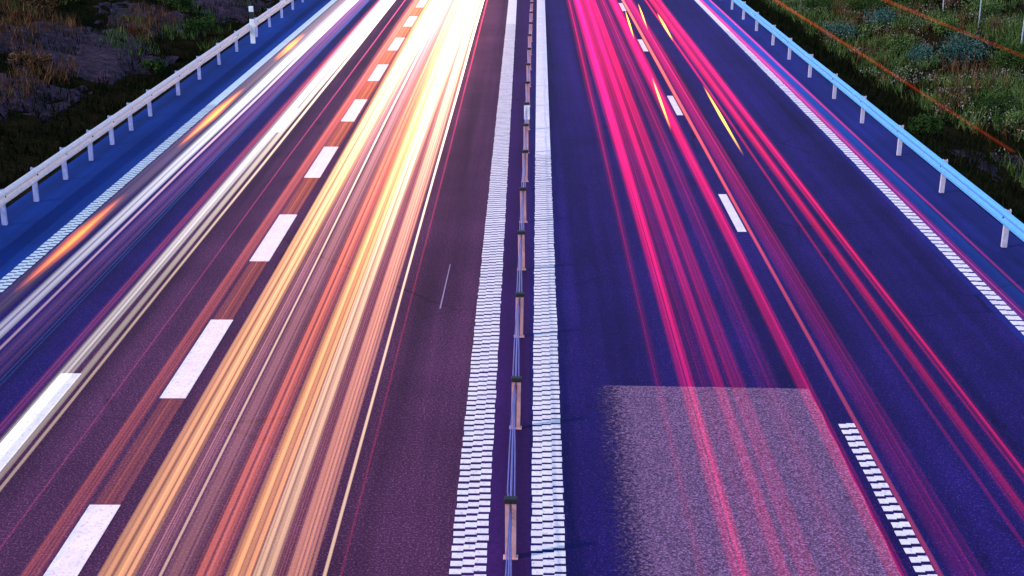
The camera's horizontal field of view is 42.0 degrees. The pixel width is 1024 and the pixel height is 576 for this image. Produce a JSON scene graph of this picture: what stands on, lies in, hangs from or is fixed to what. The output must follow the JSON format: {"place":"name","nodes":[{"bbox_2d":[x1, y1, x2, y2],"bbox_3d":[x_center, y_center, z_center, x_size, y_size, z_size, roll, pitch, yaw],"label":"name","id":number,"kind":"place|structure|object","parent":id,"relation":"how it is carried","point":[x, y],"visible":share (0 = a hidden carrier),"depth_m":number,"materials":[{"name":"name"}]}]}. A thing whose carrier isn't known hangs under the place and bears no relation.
{"place":"outdoors","nodes":[
{"label":"outdoors","id":0,"kind":"place"},
{"bbox_2d":[0,0,330,285],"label":"shoulder","id":1,"kind":"object","parent":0,"point":[30,228],"depth_m":34.55},
{"bbox_2d":[0,0,303,224],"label":"guard rail","id":2,"kind":"object","parent":1,"relation":"on","point":[33,176],"visible":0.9,"depth_m":35.14,"materials":[{"name":"metal"}]},
{"bbox_2d":[0,0,336,291],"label":"edge line","id":3,"kind":"object","parent":1,"relation":"on","point":[233,86],"visible":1,"depth_m":33.03,"materials":[{"name":"paint"}]},
{"bbox_2d":[249,6,255,43],"bbox_3d":[-10.122,-10.243,51.887,0.182,1.440,0.062,0,19,1],"label":"marker post","id":4,"kind":"object","parent":1,"relation":"on","point":[252,26],"visible":1,"depth_m":51.86,"materials":[{"name":"white plastic"}]},
{"bbox_2d":[0,0,382,436],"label":"slip lane","id":5,"kind":"structure","parent":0,"point":[62,298],"depth_m":28.03,"materials":[{"name":"asphalt"}]},
{"bbox_2d":[0,0,508,575],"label":"road bed","id":6,"kind":"object","parent":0,"point":[312,422],"depth_m":20.85,"materials":[{"name":"asphalt"}]},
{"bbox_2d":[0,0,390,471],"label":"lane line","id":7,"kind":"object","parent":6,"relation":"on","point":[23,429],"visible":1,"depth_m":18.99,"materials":[{"name":"paint"}]},
{"bbox_2d":[43,0,427,575],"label":"lane line","id":8,"kind":"object","parent":6,"relation":"on","point":[79,546],"visible":1,"depth_m":20.59,"materials":[{"name":"paint"}]},
{"bbox_2d":[439,264,450,308],"bbox_3d":[-1.209,-0.049,24.253,0.025,0.001,2.501,1,19,2],"label":"paint scratch","id":9,"kind":"object","parent":6,"relation":"on","point":[444,288],"visible":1,"depth_m":24.03},
{"bbox_2d":[448,0,529,575],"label":"median pavement","id":10,"kind":"structure","parent":0,"point":[495,564],"depth_m":20.42,"materials":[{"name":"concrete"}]},
{"bbox_2d":[449,0,516,575],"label":"median line","id":11,"kind":"object","parent":10,"relation":"on","point":[511,22],"visible":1,"depth_m":20.75,"materials":[{"name":"paint"}]},
{"bbox_2d":[503,0,533,575],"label":"cable barrier","id":12,"kind":"object","parent":10,"relation":"on","point":[510,503],"visible":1,"depth_m":20.12,"materials":[{"name":"metal"}]},
{"bbox_2d":[0,0,1023,242],"bbox_3d":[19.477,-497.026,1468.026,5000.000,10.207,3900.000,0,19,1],"label":"ground","id":13,"kind":"structure","parent":0,"point":[188,43],"depth_m":45.85,"materials":[{"name":"soil"}]},
{"bbox_2d":[7,50,52,67],"bbox_3d":[-16.858,-7.963,46.563,1.463,0.734,1.079,-11,21,-28],"label":"shrub","id":14,"kind":"object","parent":13,"relation":"on","point":[21,57],"visible":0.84,"depth_m":46.40,"materials":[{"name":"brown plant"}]},
{"bbox_2d":[20,0,60,13],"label":"shrub","id":15,"kind":"object","parent":13,"relation":"on","point":[50,2],"visible":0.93,"depth_m":54.67,"materials":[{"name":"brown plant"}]},
{"bbox_2d":[0,73,92,119],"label":"rock outcrop","id":16,"kind":"object","parent":13,"relation":"on","point":[28,102],"visible":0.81,"depth_m":43.01,"materials":[{"name":"grey stone"}]},
{"bbox_2d":[0,19,180,84],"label":"rock outcrop","id":17,"kind":"object","parent":13,"relation":"on","point":[93,59],"visible":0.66,"depth_m":50.07,"materials":[{"name":"grey stone"}]},
{"bbox_2d":[0,0,186,109],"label":"dry grass","id":18,"kind":"structure","parent":13,"relation":"on","point":[9,16],"depth_m":51.23,"materials":[{"name":"plant"}]},
{"bbox_2d":[93,1,188,37],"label":"rock outcrop","id":19,"kind":"object","parent":13,"relation":"on","point":[124,11],"visible":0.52,"depth_m":60.38,"materials":[{"name":"grey stone"}]},
{"bbox_2d":[0,0,294,188],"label":"grass","id":20,"kind":"structure","parent":13,"relation":"on","point":[45,155],"depth_m":46.05,"materials":[{"name":"green plant"}]},
{"bbox_2d":[139,57,166,74],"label":"shrub","id":21,"kind":"object","parent":13,"relation":"on","point":[157,66],"visible":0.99,"depth_m":50.16,"materials":[{"name":"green plant"}]},
{"bbox_2d":[169,0,196,10],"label":"shrub","id":22,"kind":"object","parent":13,"relation":"on","point":[182,2],"visible":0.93,"depth_m":63.29,"materials":[{"name":"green plant"}]},
{"bbox_2d":[179,13,214,34],"bbox_3d":[-14.292,-11.888,60.449,1.215,1.037,1.921,9,21,25],"label":"shrub","id":23,"kind":"object","parent":13,"relation":"on","point":[193,24],"visible":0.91,"depth_m":60.40,"materials":[{"name":"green plant"}]},
{"bbox_2d":[180,0,274,23],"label":"rock outcrop","id":24,"kind":"object","parent":13,"relation":"on","point":[230,9],"visible":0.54,"depth_m":66.86,"materials":[{"name":"grey stone"}]},
{"bbox_2d":[798,0,837,12],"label":"shrub","id":25,"kind":"object","parent":13,"relation":"on","point":[816,4],"visible":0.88,"depth_m":67.58,"materials":[{"name":"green plant"}]},
{"bbox_2d":[818,20,857,37],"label":"shrub","id":26,"kind":"object","parent":13,"relation":"on","point":[837,28],"visible":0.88,"depth_m":60.19,"materials":[{"name":"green plant"}]},
{"bbox_2d":[845,0,893,13],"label":"shrub","id":27,"kind":"object","parent":13,"relation":"on","point":[859,5],"visible":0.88,"depth_m":65.26,"materials":[{"name":"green plant"}]},
{"bbox_2d":[861,6,897,28],"bbox_3d":[16.854,-12.408,60.937,1.868,1.171,1.991,0,19,1],"label":"shrub","id":28,"kind":"object","parent":13,"relation":"on","point":[881,16],"visible":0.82,"depth_m":60.89,"materials":[{"name":"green plant"}]},
{"bbox_2d":[741,0,1023,222],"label":"grass","id":29,"kind":"structure","parent":13,"relation":"on","point":[924,64],"depth_m":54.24,"materials":[{"name":"green plant"}]},
{"bbox_2d":[764,0,1023,155],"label":"wildflowers","id":30,"kind":"object","parent":13,"relation":"on","point":[897,75],"visible":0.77,"depth_m":51.36,"materials":[{"name":"plant"}]},
{"bbox_2d":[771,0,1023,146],"bbox_3d":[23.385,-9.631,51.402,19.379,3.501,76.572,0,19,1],"label":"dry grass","id":31,"kind":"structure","parent":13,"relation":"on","point":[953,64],"depth_m":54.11,"materials":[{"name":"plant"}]},
{"bbox_2d":[876,29,924,53],"bbox_3d":[16.399,-10.374,56.297,1.996,1.155,2.208,8,20,22],"label":"shrub","id":32,"kind":"object","parent":13,"relation":"on","point":[900,41],"visible":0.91,"depth_m":56.15,"materials":[{"name":"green plant"}]},
{"bbox_2d":[891,0,937,7],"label":"shrub","id":33,"kind":"object","parent":13,"relation":"on","point":[921,3],"visible":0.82,"depth_m":63.51,"materials":[{"name":"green plant"}]},
{"bbox_2d":[904,40,934,63],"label":"shrub","id":34,"kind":"object","parent":13,"relation":"on","point":[917,51],"visible":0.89,"depth_m":53.99,"materials":[{"name":"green plant"}]},
{"bbox_2d":[904,111,947,134],"bbox_3d":[11.657,-4.613,37.692,1.238,0.775,1.216,0,19,1],"label":"shrub","id":35,"kind":"object","parent":13,"relation":"on","point":[929,122],"visible":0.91,"depth_m":37.50,"materials":[{"name":"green plant"}]},
{"bbox_2d":[927,12,965,36],"bbox_3d":[18.499,-11.179,56.868,1.494,1.141,1.835,0,19,1],"label":"shrub","id":36,"kind":"object","parent":13,"relation":"on","point":[944,25],"visible":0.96,"depth_m":56.57,"materials":[{"name":"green plant"}]},
{"bbox_2d":[919,27,995,66],"bbox_3d":[17.561,-9.319,51.941,2.972,1.427,2.582,-18,26,-42],"label":"shrub","id":37,"kind":"object","parent":13,"relation":"on","point":[959,45],"visible":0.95,"depth_m":51.90,"materials":[{"name":"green plant"}]},
{"bbox_2d":[936,136,1023,181],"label":"rock outcrop","id":38,"kind":"object","parent":13,"relation":"on","point":[984,163],"visible":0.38,"depth_m":36.60,"materials":[{"name":"grey stone"}]},
{"bbox_2d":[943,0,1023,41],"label":"wire fence","id":39,"kind":"object","parent":13,"relation":"on","point":[1022,36],"visible":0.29,"depth_m":56.60,"materials":[{"name":"metal"}]},
{"bbox_2d":[961,0,1006,17],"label":"shrub","id":40,"kind":"object","parent":13,"relation":"on","point":[989,8],"visible":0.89,"depth_m":58.31,"materials":[{"name":"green plant"}]},
{"bbox_2d":[964,84,1021,119],"bbox_3d":[15.206,-5.828,41.831,1.729,1.147,2.125,0,19,1],"label":"shrub","id":41,"kind":"object","parent":13,"relation":"on","point":[989,99],"visible":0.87,"depth_m":41.62,"materials":[{"name":"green plant"}]},
{"bbox_2d":[994,109,1023,130],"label":"shrub","id":42,"kind":"object","parent":13,"relation":"on","point":[1013,117],"visible":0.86,"depth_m":39.91,"materials":[{"name":"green plant"}]},
{"bbox_2d":[529,0,1023,575],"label":"outbound road","id":43,"kind":"structure","parent":0,"point":[835,286],"depth_m":23.68,"materials":[{"name":"asphalt"}]},
{"bbox_2d":[531,0,565,575],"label":"median line","id":44,"kind":"object","parent":43,"relation":"on","point":[542,144],"visible":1,"depth_m":20.95,"materials":[{"name":"paint"}]},
{"bbox_2d":[619,3,746,231],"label":"lane line","id":45,"kind":"object","parent":43,"relation":"on","point":[733,215],"visible":1,"depth_m":29.74,"materials":[{"name":"paint"}]},
{"bbox_2d":[588,385,900,575],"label":"pavement patch","id":46,"kind":"object","parent":43,"relation":"on","point":[748,481],"visible":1,"depth_m":16.73,"materials":[{"name":"asphalt"}]},
{"bbox_2d":[838,423,937,575],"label":"lane line","id":47,"kind":"object","parent":43,"relation":"on","point":[912,550],"visible":1,"depth_m":16.36,"materials":[{"name":"paint"}]},
{"bbox_2d":[692,0,1023,342],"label":"shoulder","id":48,"kind":"object","parent":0,"point":[964,228],"depth_m":31.94},
{"bbox_2d":[695,0,1023,334],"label":"edge line","id":49,"kind":"object","parent":48,"relation":"on","point":[845,148],"visible":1,"depth_m":30.25,"materials":[{"name":"paint"}]},
{"bbox_2d":[731,0,1023,247],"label":"guard rail","id":50,"kind":"object","parent":48,"relation":"on","point":[1007,219],"visible":0.93,"depth_m":33.32,"materials":[{"name":"metal"}]},
{"bbox_2d":[983,40,1023,71],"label":"shrub","id":51,"kind":"object","parent":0,"point":[1007,52],"visible":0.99,"depth_m":48.96,"materials":[{"name":"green plant"}]}
]}

